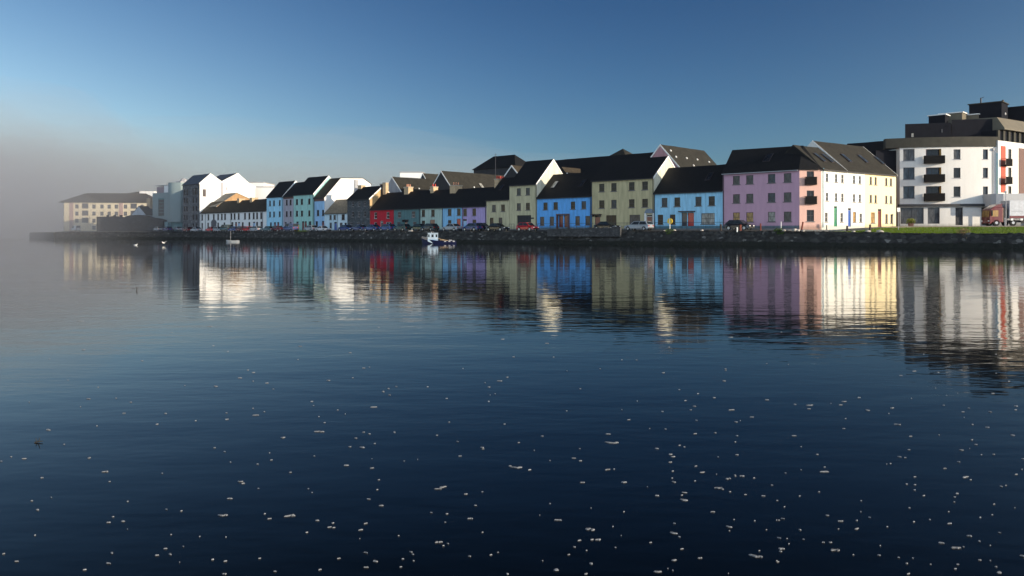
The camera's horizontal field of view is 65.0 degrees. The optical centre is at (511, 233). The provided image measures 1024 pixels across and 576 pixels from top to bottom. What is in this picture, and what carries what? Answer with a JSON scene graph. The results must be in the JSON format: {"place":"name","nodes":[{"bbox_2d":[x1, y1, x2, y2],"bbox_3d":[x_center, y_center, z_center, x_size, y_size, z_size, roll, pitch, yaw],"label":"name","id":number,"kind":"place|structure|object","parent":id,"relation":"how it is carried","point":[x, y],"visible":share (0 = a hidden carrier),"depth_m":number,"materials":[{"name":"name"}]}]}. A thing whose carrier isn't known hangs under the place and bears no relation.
{"place":"outdoors","nodes":[
{"label":"outdoors","id":0,"kind":"place"},
{"bbox_2d":[0,233,1023,575],"bbox_3d":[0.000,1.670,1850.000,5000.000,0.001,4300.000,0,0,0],"label":"water","id":1,"kind":"structure","parent":0,"point":[570,355],"depth_m":7.61,"materials":[{"name":"blue liquid"}]},
{"bbox_2d":[29,232,53,237],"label":"breakwater","id":2,"kind":"object","parent":1,"relation":"in","point":[41,234],"visible":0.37,"depth_m":281.72,"materials":[{"name":"stone"}]},
{"bbox_2d":[421,232,455,243],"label":"fishing boat","id":3,"kind":"object","parent":1,"relation":"on","point":[433,238],"visible":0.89,"depth_m":126.26,"materials":[{"name":"white"}]},
{"bbox_2d":[2,310,1023,574],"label":"foam flecks","id":4,"kind":"object","parent":1,"relation":"on","point":[580,482],"visible":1,"depth_m":5.05,"materials":[{"name":"white liquid"}]},
{"bbox_2d":[55,230,1023,248],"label":"quay wall","id":5,"kind":"structure","parent":1,"relation":"in","point":[850,239],"depth_m":115.15,"materials":[{"name":"stone"}]},
{"bbox_2d":[547,227,621,236],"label":"parapet","id":6,"kind":"structure","parent":5,"relation":"on","point":[600,232],"depth_m":121.83,"materials":[{"name":"stone"}]},
{"bbox_2d":[0,0,1023,232],"label":"sky","id":7,"kind":"structure","parent":0,"point":[97,96],"materials":[{"name":"blue"}]},
{"bbox_2d":[63,226,991,233],"bbox_3d":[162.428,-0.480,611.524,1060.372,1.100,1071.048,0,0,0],"label":"ground","id":8,"kind":"structure","parent":0,"point":[462,230],"depth_m":154.87,"materials":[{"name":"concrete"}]},
{"bbox_2d":[60,193,152,230],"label":"apartment building","id":9,"kind":"structure","parent":8,"relation":"on","point":[84,211],"depth_m":301.36,"materials":[{"name":"beige paint"}]},
{"bbox_2d":[97,215,166,230],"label":"old town wall","id":10,"kind":"structure","parent":8,"relation":"on","point":[130,223],"depth_m":262.00,"materials":[{"name":"stone"}]},
{"bbox_2d":[131,197,152,216],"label":"gabled house","id":11,"kind":"structure","parent":8,"relation":"on","point":[147,210],"depth_m":276.39,"materials":[{"name":"ceramic"}]},
{"bbox_2d":[132,191,156,196],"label":"block","id":12,"kind":"structure","parent":8,"relation":"on","point":[150,193],"depth_m":321.50,"materials":[{"name":"white paint"}]},
{"bbox_2d":[153,178,186,230],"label":"museum building","id":13,"kind":"structure","parent":8,"relation":"on","point":[168,202],"depth_m":260.17,"materials":[{"name":"grey paint"}]},
{"bbox_2d":[159,198,163,215],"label":"window","id":14,"kind":"structure","parent":13,"relation":"in","point":[161,200],"depth_m":266.90,"materials":[{"name":"grey glass"}]},
{"bbox_2d":[182,173,255,228],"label":"warehouse","id":15,"kind":"structure","parent":8,"relation":"on","point":[202,192],"depth_m":242.21,"materials":[{"name":"white paint"}]},
{"bbox_2d":[219,224,232,231],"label":"parked van","id":16,"kind":"object","parent":8,"relation":"on","point":[226,227],"visible":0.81,"depth_m":209.48,"materials":[{"name":"grey metal"}]},
{"bbox_2d":[209,193,249,206],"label":"gabled house","id":17,"kind":"structure","parent":8,"relation":"on","point":[230,196],"depth_m":237.76,"materials":[{"name":"beige paint"}]},
{"bbox_2d":[199,197,266,230],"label":"terrace house","id":18,"kind":"structure","parent":8,"relation":"on","point":[252,211],"depth_m":223.90,"materials":[{"name":"white paint"}]},
{"bbox_2d":[249,226,262,231],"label":"parked car","id":19,"kind":"object","parent":8,"relation":"on","point":[256,228],"visible":0.91,"depth_m":199.02,"materials":[{"name":"silver metal"}]},
{"bbox_2d":[249,182,274,185],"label":"flat roofed block","id":20,"kind":"structure","parent":8,"relation":"on","point":[261,184],"depth_m":262.00,"materials":[{"name":"white paint"}]},
{"bbox_2d":[255,186,274,198],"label":"flat roofed block","id":21,"kind":"structure","parent":8,"relation":"on","point":[262,192],"depth_m":254.00,"materials":[{"name":"white paint"}]},
{"bbox_2d":[261,226,275,231],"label":"parked car","id":22,"kind":"object","parent":8,"relation":"on","point":[268,228],"visible":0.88,"depth_m":194.88,"materials":[{"name":"grey metal"}]},
{"bbox_2d":[266,181,296,226],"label":"terrace house","id":23,"kind":"structure","parent":8,"relation":"on","point":[275,195],"depth_m":208.75,"materials":[{"name":"blue paint"}]},
{"bbox_2d":[283,223,298,231],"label":"parked van","id":24,"kind":"object","parent":8,"relation":"on","point":[290,226],"visible":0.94,"depth_m":187.70,"materials":[{"name":"grey metal"}]},
{"bbox_2d":[282,182,303,226],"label":"terrace house","id":25,"kind":"structure","parent":8,"relation":"on","point":[288,207],"depth_m":204.37,"materials":[{"name":"grey paint"}]},
{"bbox_2d":[303,225,316,231],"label":"parked car","id":26,"kind":"object","parent":8,"relation":"on","point":[310,227],"visible":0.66,"depth_m":180.17,"materials":[{"name":"silver metal"}]},
{"bbox_2d":[292,176,330,229],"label":"terrace house","id":27,"kind":"structure","parent":8,"relation":"on","point":[307,191],"depth_m":199.18,"materials":[{"name":"teal paint"}]},
{"bbox_2d":[315,226,330,231],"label":"parked car","id":28,"kind":"object","parent":8,"relation":"on","point":[323,228],"visible":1,"depth_m":177.27,"materials":[{"name":"white metal"}]},
{"bbox_2d":[324,199,346,229],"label":"cottage","id":29,"kind":"structure","parent":8,"relation":"on","point":[331,214],"depth_m":191.26,"materials":[{"name":"white paint"}]},
{"bbox_2d":[336,202,346,229],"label":"cottage","id":30,"kind":"structure","parent":8,"relation":"on","point":[341,213],"depth_m":188.14,"materials":[{"name":"white"}]},
{"bbox_2d":[313,178,371,226],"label":"terrace house","id":31,"kind":"structure","parent":8,"relation":"on","point":[329,193],"depth_m":195.56,"materials":[{"name":"white paint"}]},
{"bbox_2d":[338,225,351,230],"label":"parked car","id":32,"kind":"object","parent":8,"relation":"on","point":[345,227],"visible":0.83,"depth_m":172.76,"materials":[{"name":"blue metal"}]},
{"bbox_2d":[351,225,365,230],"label":"parked car","id":33,"kind":"object","parent":8,"relation":"on","point":[358,227],"visible":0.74,"depth_m":170.05,"materials":[{"name":"blue metal"}]},
{"bbox_2d":[346,184,389,226],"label":"stone house","id":34,"kind":"structure","parent":8,"relation":"on","point":[361,200],"depth_m":183.25,"materials":[{"name":"grey stone"}]},
{"bbox_2d":[363,224,379,230],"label":"parked car","id":35,"kind":"object","parent":8,"relation":"on","point":[372,227],"visible":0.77,"depth_m":166.85,"materials":[{"name":"blue metal"}]},
{"bbox_2d":[369,182,403,226],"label":"terrace house","id":36,"kind":"structure","parent":8,"relation":"on","point":[381,210],"depth_m":178.10,"materials":[{"name":"red paint"}]},
{"bbox_2d":[379,224,395,230],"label":"parked car","id":37,"kind":"object","parent":8,"relation":"on","point":[387,227],"visible":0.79,"depth_m":162.53,"materials":[{"name":"blue metal"}]},
{"bbox_2d":[393,224,410,230],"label":"parked car","id":38,"kind":"object","parent":8,"relation":"on","point":[401,227],"visible":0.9,"depth_m":159.31,"materials":[{"name":"grey metal"}]},
{"bbox_2d":[399,172,423,177],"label":"roof plant room","id":39,"kind":"object","parent":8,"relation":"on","point":[411,174],"visible":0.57,"depth_m":216.00,"materials":[{"name":"white paint"}]},
{"bbox_2d":[393,184,430,229],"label":"terrace house","id":40,"kind":"structure","parent":8,"relation":"on","point":[406,209],"depth_m":172.05,"materials":[{"name":"teal paint"}]},
{"bbox_2d":[388,177,435,192],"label":"house","id":41,"kind":"structure","parent":8,"relation":"on","point":[397,184],"depth_m":195.07,"materials":[{"name":"grey paint"}]},
{"bbox_2d":[410,224,427,230],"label":"parked car","id":42,"kind":"object","parent":8,"relation":"on","point":[416,226],"visible":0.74,"depth_m":157.39,"materials":[{"name":"grey metal"}]},
{"bbox_2d":[420,223,438,230],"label":"parked car","id":43,"kind":"object","parent":8,"relation":"on","point":[430,226],"visible":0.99,"depth_m":153.52,"materials":[{"name":"grey metal"}]},
{"bbox_2d":[421,173,438,178],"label":"house","id":44,"kind":"structure","parent":8,"relation":"on","point":[428,176],"depth_m":206.78,"materials":[{"name":"paint"}]},
{"bbox_2d":[419,184,451,228],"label":"terrace house","id":45,"kind":"structure","parent":8,"relation":"on","point":[432,205],"depth_m":166.53,"materials":[{"name":"teal paint"}]},
{"bbox_2d":[441,224,462,230],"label":"parked car","id":46,"kind":"object","parent":8,"relation":"on","point":[450,227],"visible":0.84,"depth_m":148.14,"materials":[{"name":"silver metal"}]},
{"bbox_2d":[442,182,474,226],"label":"terrace house","id":47,"kind":"structure","parent":8,"relation":"on","point":[452,205],"depth_m":162.34,"materials":[{"name":"blue paint"}]},
{"bbox_2d":[433,171,503,189],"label":"house","id":48,"kind":"structure","parent":8,"relation":"on","point":[444,180],"depth_m":182.76,"materials":[{"name":"paint"}]},
{"bbox_2d":[462,223,482,230],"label":"parked car","id":49,"kind":"object","parent":8,"relation":"on","point":[473,226],"visible":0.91,"depth_m":144.41,"materials":[{"name":"blue metal"}]},
{"bbox_2d":[461,187,493,226],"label":"terrace house","id":50,"kind":"structure","parent":8,"relation":"on","point":[473,206],"depth_m":157.92,"materials":[{"name":"purple paint"}]},
{"bbox_2d":[486,223,509,230],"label":"parked car","id":51,"kind":"object","parent":8,"relation":"on","point":[495,226],"visible":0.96,"depth_m":140.28,"materials":[{"name":"grey metal"}]},
{"bbox_2d":[472,155,525,174],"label":"house","id":52,"kind":"structure","parent":8,"relation":"on","point":[504,163],"depth_m":208.86,"materials":[{"name":"paint"}]},
{"bbox_2d":[485,153,513,226],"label":"terrace house","id":53,"kind":"structure","parent":8,"relation":"on","point":[497,200],"depth_m":153.35,"materials":[{"name":"beige paint"}]},
{"bbox_2d":[504,165,521,177],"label":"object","id":54,"kind":"structure","parent":8,"relation":"on","point":[513,171],"depth_m":158.19,"materials":[{"name":"paint"}]},
{"bbox_2d":[516,223,538,230],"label":"parked car","id":55,"kind":"object","parent":8,"relation":"on","point":[524,226],"visible":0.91,"depth_m":135.53,"materials":[{"name":"red metal"}]},
{"bbox_2d":[509,159,562,228],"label":"terrace house","id":56,"kind":"structure","parent":8,"relation":"on","point":[529,181],"depth_m":148.51,"materials":[{"name":"beige paint"}]},
{"bbox_2d":[536,172,596,228],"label":"terrace house","id":57,"kind":"structure","parent":8,"relation":"on","point":[563,198],"depth_m":142.12,"materials":[{"name":"blue paint"}]},
{"bbox_2d":[560,167,580,173],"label":"house","id":58,"kind":"structure","parent":8,"relation":"on","point":[565,170],"depth_m":153.94,"materials":[{"name":"paint"}]},
{"bbox_2d":[555,152,653,172],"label":"house","id":59,"kind":"structure","parent":8,"relation":"on","point":[591,164],"depth_m":156.24,"materials":[{"name":"tile"}]},
{"bbox_2d":[593,221,620,227],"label":"parked car","id":60,"kind":"object","parent":8,"relation":"on","point":[601,224],"visible":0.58,"depth_m":128.63,"materials":[{"name":"black metal"}]},
{"bbox_2d":[610,149,631,155],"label":"house","id":61,"kind":"structure","parent":8,"relation":"on","point":[622,152],"depth_m":157.19,"materials":[{"name":"paint"}]},
{"bbox_2d":[590,156,674,228],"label":"terrace house","id":62,"kind":"structure","parent":8,"relation":"on","point":[622,192],"depth_m":132.81,"materials":[{"name":"beige paint"}]},
{"bbox_2d":[591,214,601,224],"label":"door","id":63,"kind":"structure","parent":62,"relation":"in","point":[597,216],"depth_m":136.32,"materials":[{"name":"brown wood"}]},
{"bbox_2d":[606,215,615,224],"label":"window","id":64,"kind":"structure","parent":62,"relation":"in","point":[612,218],"depth_m":134.30,"materials":[{"name":"black glass"}]},
{"bbox_2d":[630,215,639,223],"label":"window","id":65,"kind":"structure","parent":62,"relation":"in","point":[633,218],"depth_m":131.16,"materials":[{"name":"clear glass"}]},
{"bbox_2d":[641,199,648,207],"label":"window","id":66,"kind":"structure","parent":62,"relation":"in","point":[644,201],"depth_m":129.66,"materials":[{"name":"grey glass"}]},
{"bbox_2d":[624,221,653,230],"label":"parked car","id":67,"kind":"object","parent":8,"relation":"on","point":[643,225],"visible":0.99,"depth_m":121.90,"materials":[{"name":"silver metal"}]},
{"bbox_2d":[651,144,716,166],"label":"house","id":68,"kind":"structure","parent":8,"relation":"on","point":[682,157],"depth_m":144.19,"materials":[{"name":"pink paint"}]},
{"bbox_2d":[655,222,720,229],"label":"railing","id":69,"kind":"object","parent":8,"relation":"on","point":[683,222],"visible":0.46,"depth_m":121.63,"materials":[{"name":"metal"}]},
{"bbox_2d":[653,164,725,228],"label":"terrace house","id":70,"kind":"structure","parent":8,"relation":"on","point":[689,194],"depth_m":124.82,"materials":[{"name":"blue paint"}]},
{"bbox_2d":[682,213,686,225],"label":"door","id":71,"kind":"structure","parent":70,"relation":"in","point":[684,215],"depth_m":124.70,"materials":[{"name":"metal"}]},
{"bbox_2d":[688,213,693,225],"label":"door","id":72,"kind":"structure","parent":70,"relation":"in","point":[690,215],"depth_m":123.89,"materials":[{"name":"wood"}]},
{"bbox_2d":[700,213,714,224],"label":"window","id":73,"kind":"structure","parent":70,"relation":"in","point":[705,217],"depth_m":121.84,"materials":[{"name":"grey glass"}]},
{"bbox_2d":[709,196,715,205],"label":"window","id":74,"kind":"structure","parent":70,"relation":"in","point":[711,198],"depth_m":121.36,"materials":[{"name":"grey glass"}]},
{"bbox_2d":[724,220,754,229],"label":"parked car","id":75,"kind":"object","parent":8,"relation":"on","point":[730,224],"visible":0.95,"depth_m":113.18,"materials":[{"name":"black metal"}]},
{"bbox_2d":[721,146,821,229],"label":"apartment house","id":76,"kind":"structure","parent":8,"relation":"on","point":[772,188],"depth_m":115.27,"materials":[{"name":"pink paint"}]},
{"bbox_2d":[732,194,740,203],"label":"window","id":77,"kind":"structure","parent":76,"relation":"in","point":[736,197],"depth_m":118.67,"materials":[{"name":"grey glass"}]},
{"bbox_2d":[733,176,740,184],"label":"window","id":78,"kind":"structure","parent":76,"relation":"in","point":[736,179],"depth_m":118.67,"materials":[{"name":"grey glass"}]},
{"bbox_2d":[745,175,752,184],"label":"window","id":79,"kind":"structure","parent":76,"relation":"in","point":[749,178],"depth_m":117.29,"materials":[{"name":"grey glass"}]},
{"bbox_2d":[745,194,752,203],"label":"window","id":80,"kind":"structure","parent":76,"relation":"in","point":[749,197],"depth_m":117.29,"materials":[{"name":"grey glass"}]},
{"bbox_2d":[746,212,753,222],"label":"window","id":81,"kind":"structure","parent":76,"relation":"in","point":[749,215],"depth_m":117.29,"materials":[{"name":"yellow glass"}]},
{"bbox_2d":[767,174,774,183],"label":"window","id":82,"kind":"structure","parent":76,"relation":"in","point":[771,177],"depth_m":114.99,"materials":[{"name":"grey glass"}]},
{"bbox_2d":[767,193,775,202],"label":"window","id":83,"kind":"structure","parent":76,"relation":"in","point":[771,196],"depth_m":114.99,"materials":[{"name":"grey glass"}]},
{"bbox_2d":[768,212,774,221],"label":"window","id":84,"kind":"structure","parent":76,"relation":"in","point":[771,215],"depth_m":114.99,"materials":[{"name":"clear glass"}]},
{"bbox_2d":[783,192,790,202],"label":"window","id":85,"kind":"structure","parent":76,"relation":"in","point":[787,196],"depth_m":113.37,"materials":[{"name":"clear glass"}]},
{"bbox_2d":[783,173,791,182],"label":"window","id":86,"kind":"structure","parent":76,"relation":"in","point":[787,176],"depth_m":113.37,"materials":[{"name":"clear glass"}]},
{"bbox_2d":[784,212,791,221],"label":"window","id":87,"kind":"structure","parent":76,"relation":"in","point":[787,215],"depth_m":113.37,"materials":[{"name":"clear glass"}]},
{"bbox_2d":[784,145,847,229],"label":"terrace house","id":88,"kind":"structure","parent":8,"relation":"on","point":[833,194],"depth_m":114.27,"materials":[{"name":"white paint"}]},
{"bbox_2d":[834,206,836,226],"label":"door","id":89,"kind":"structure","parent":88,"relation":"in","point":[835,207],"depth_m":114.23,"materials":[{"name":"green paint"}]},
{"bbox_2d":[808,140,866,228],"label":"terrace house","id":90,"kind":"structure","parent":8,"relation":"on","point":[855,195],"depth_m":117.67,"materials":[{"name":"white paint"}]},
{"bbox_2d":[848,208,850,226],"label":"door","id":91,"kind":"structure","parent":90,"relation":"in","point":[849,209],"depth_m":116.37,"materials":[{"name":"blue paint"}]},
{"bbox_2d":[832,143,897,227],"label":"terrace house","id":92,"kind":"structure","parent":8,"relation":"on","point":[880,193],"depth_m":121.95,"materials":[{"name":"yellow paint"}]},
{"bbox_2d":[847,141,892,151],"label":"house","id":93,"kind":"structure","parent":8,"relation":"on","point":[873,146],"depth_m":147.97,"materials":[{"name":"paint"}]},
{"bbox_2d":[871,97,1023,225],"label":"apartment block","id":94,"kind":"structure","parent":8,"relation":"on","point":[942,166],"depth_m":131.97,"materials":[{"name":"white paint"}]},
{"bbox_2d":[903,186,913,197],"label":"window","id":95,"kind":"structure","parent":94,"relation":"in","point":[908,191],"depth_m":132.74,"materials":[{"name":"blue glass"}]},
{"bbox_2d":[903,168,913,179],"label":"window","id":96,"kind":"structure","parent":94,"relation":"in","point":[908,173],"depth_m":132.74,"materials":[{"name":"blue glass"}]},
{"bbox_2d":[903,149,913,160],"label":"window","id":97,"kind":"structure","parent":94,"relation":"in","point":[908,154],"depth_m":132.74,"materials":[{"name":"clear glass"}]},
{"bbox_2d":[901,208,922,223],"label":"window","id":98,"kind":"structure","parent":94,"relation":"in","point":[916,214],"depth_m":132.58,"materials":[{"name":"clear glass"}]},
{"bbox_2d":[926,186,938,192],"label":"window","id":99,"kind":"structure","parent":94,"relation":"in","point":[931,189],"depth_m":132.32,"materials":[{"name":"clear glass"}]},
{"bbox_2d":[926,168,938,173],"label":"window","id":100,"kind":"structure","parent":94,"relation":"in","point":[928,170],"depth_m":132.32,"materials":[{"name":"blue glass"}]},
{"bbox_2d":[926,149,938,155],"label":"window","id":101,"kind":"structure","parent":94,"relation":"in","point":[928,152],"depth_m":132.32,"materials":[{"name":"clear glass"}]},
{"bbox_2d":[928,208,938,223],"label":"window","id":102,"kind":"structure","parent":94,"relation":"in","point":[933,213],"depth_m":131.77,"materials":[{"name":"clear glass"}]},
{"bbox_2d":[954,187,959,196],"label":"window","id":103,"kind":"structure","parent":94,"relation":"in","point":[956,189],"depth_m":131.22,"materials":[{"name":"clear glass"}]},
{"bbox_2d":[954,168,959,177],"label":"window","id":104,"kind":"structure","parent":94,"relation":"in","point":[956,170],"depth_m":131.22,"materials":[{"name":"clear glass"}]},
{"bbox_2d":[955,208,961,224],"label":"window","id":105,"kind":"structure","parent":94,"relation":"in","point":[958,211],"depth_m":131.19,"materials":[{"name":"glass"}]},
{"bbox_2d":[983,194,1023,225],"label":"entrance canopy","id":106,"kind":"object","parent":94,"relation":"attached to","point":[990,199],"visible":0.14,"depth_m":128.00,"materials":[{"name":"grey paint"}]},
{"bbox_2d":[981,200,1023,225],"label":"articulated lorry","id":107,"kind":"object","parent":8,"relation":"on","point":[994,214],"visible":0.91,"depth_m":117.73,"materials":[{"name":"white metal"}]},
{"bbox_2d":[292,228,803,230],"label":"pavement","id":108,"kind":"structure","parent":0,"point":[622,229],"depth_m":122.89,"materials":[{"name":"concrete"}]},
{"bbox_2d":[841,226,1023,233],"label":"grass","id":109,"kind":"structure","parent":0,"point":[953,230],"depth_m":101.33,"materials":[{"name":"green plant"}]},
{"bbox_2d":[883,226,1022,227],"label":"path","id":110,"kind":"structure","parent":0,"point":[952,226],"depth_m":110.66,"materials":[{"name":"grey concrete"}]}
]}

